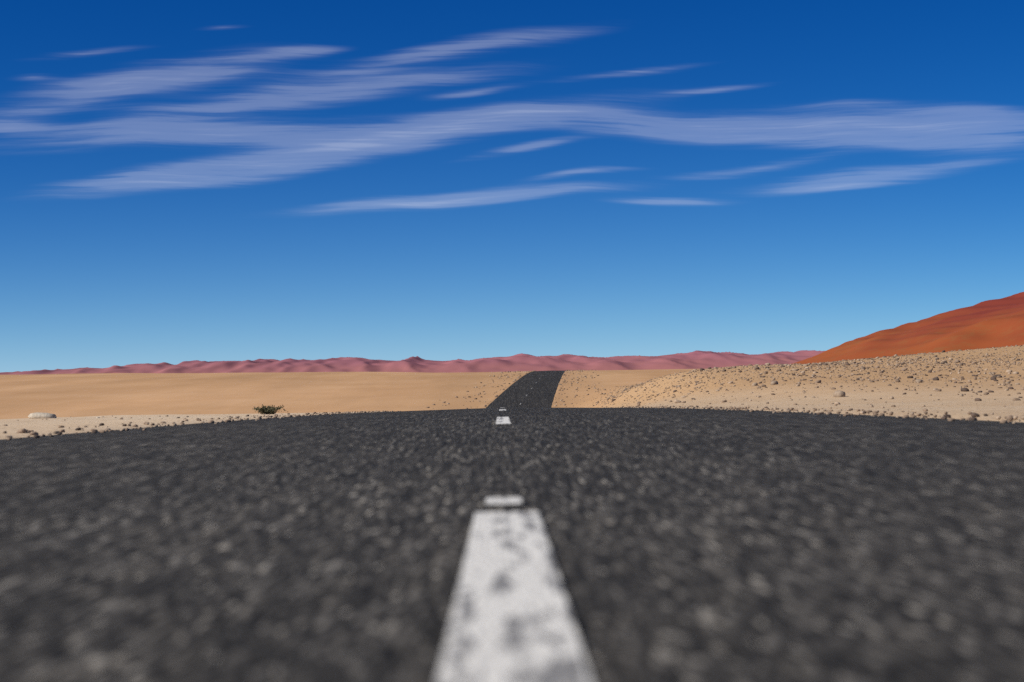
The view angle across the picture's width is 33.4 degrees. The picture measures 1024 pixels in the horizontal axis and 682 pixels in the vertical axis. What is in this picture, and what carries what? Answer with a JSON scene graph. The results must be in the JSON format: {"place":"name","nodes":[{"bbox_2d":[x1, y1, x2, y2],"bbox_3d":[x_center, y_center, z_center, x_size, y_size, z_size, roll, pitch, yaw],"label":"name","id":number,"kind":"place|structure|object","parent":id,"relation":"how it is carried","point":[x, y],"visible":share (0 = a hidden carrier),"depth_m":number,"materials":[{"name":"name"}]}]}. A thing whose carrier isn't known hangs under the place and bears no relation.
{"place":"outdoors","nodes":[
{"label":"outdoors","id":0,"kind":"place"},
{"bbox_2d":[0,350,823,374],"bbox_3d":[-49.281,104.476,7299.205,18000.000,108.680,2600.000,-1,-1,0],"label":"dunes range","id":1,"kind":"structure","parent":0,"point":[696,359],"depth_m":6486.63,"materials":[{"name":"red sand"}]},
{"bbox_2d":[0,371,1023,681],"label":"road asphalt","id":2,"kind":"structure","parent":0,"point":[700,545],"depth_m":2.00,"materials":[{"name":"black asphalt"}]},
{"bbox_2d":[437,382,590,681],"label":"road center line","id":3,"kind":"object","parent":2,"relation":"on","point":[511,620],"depth_m":1.29,"materials":[{"name":"paint"}]},
{"bbox_2d":[0,346,1023,438],"bbox_3d":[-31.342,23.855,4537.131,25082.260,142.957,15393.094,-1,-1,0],"label":"desert terrain","id":4,"kind":"structure","parent":0,"point":[82,400],"depth_m":176.83,"materials":[{"name":"beige sand"}]},
{"bbox_2d":[252,404,285,413],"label":"dry shrub","id":5,"kind":"object","parent":4,"relation":"on","point":[269,409],"visible":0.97,"depth_m":40.85,"materials":[{"name":"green plant"}]},
{"bbox_2d":[3,345,1023,439],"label":"scattered stones","id":6,"kind":"object","parent":4,"relation":"on","point":[838,393],"visible":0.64,"depth_m":73.90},
{"bbox_2d":[0,0,1023,371],"label":"sky","id":7,"kind":"structure","parent":0,"point":[181,180],"materials":[{"name":"blue"}]},
{"bbox_2d":[792,292,1023,363],"bbox_3d":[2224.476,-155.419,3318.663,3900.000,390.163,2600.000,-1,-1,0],"label":"sand dune","id":8,"kind":"structure","parent":0,"point":[995,323],"depth_m":3076.62,"materials":[{"name":"orange sand"}]}
]}

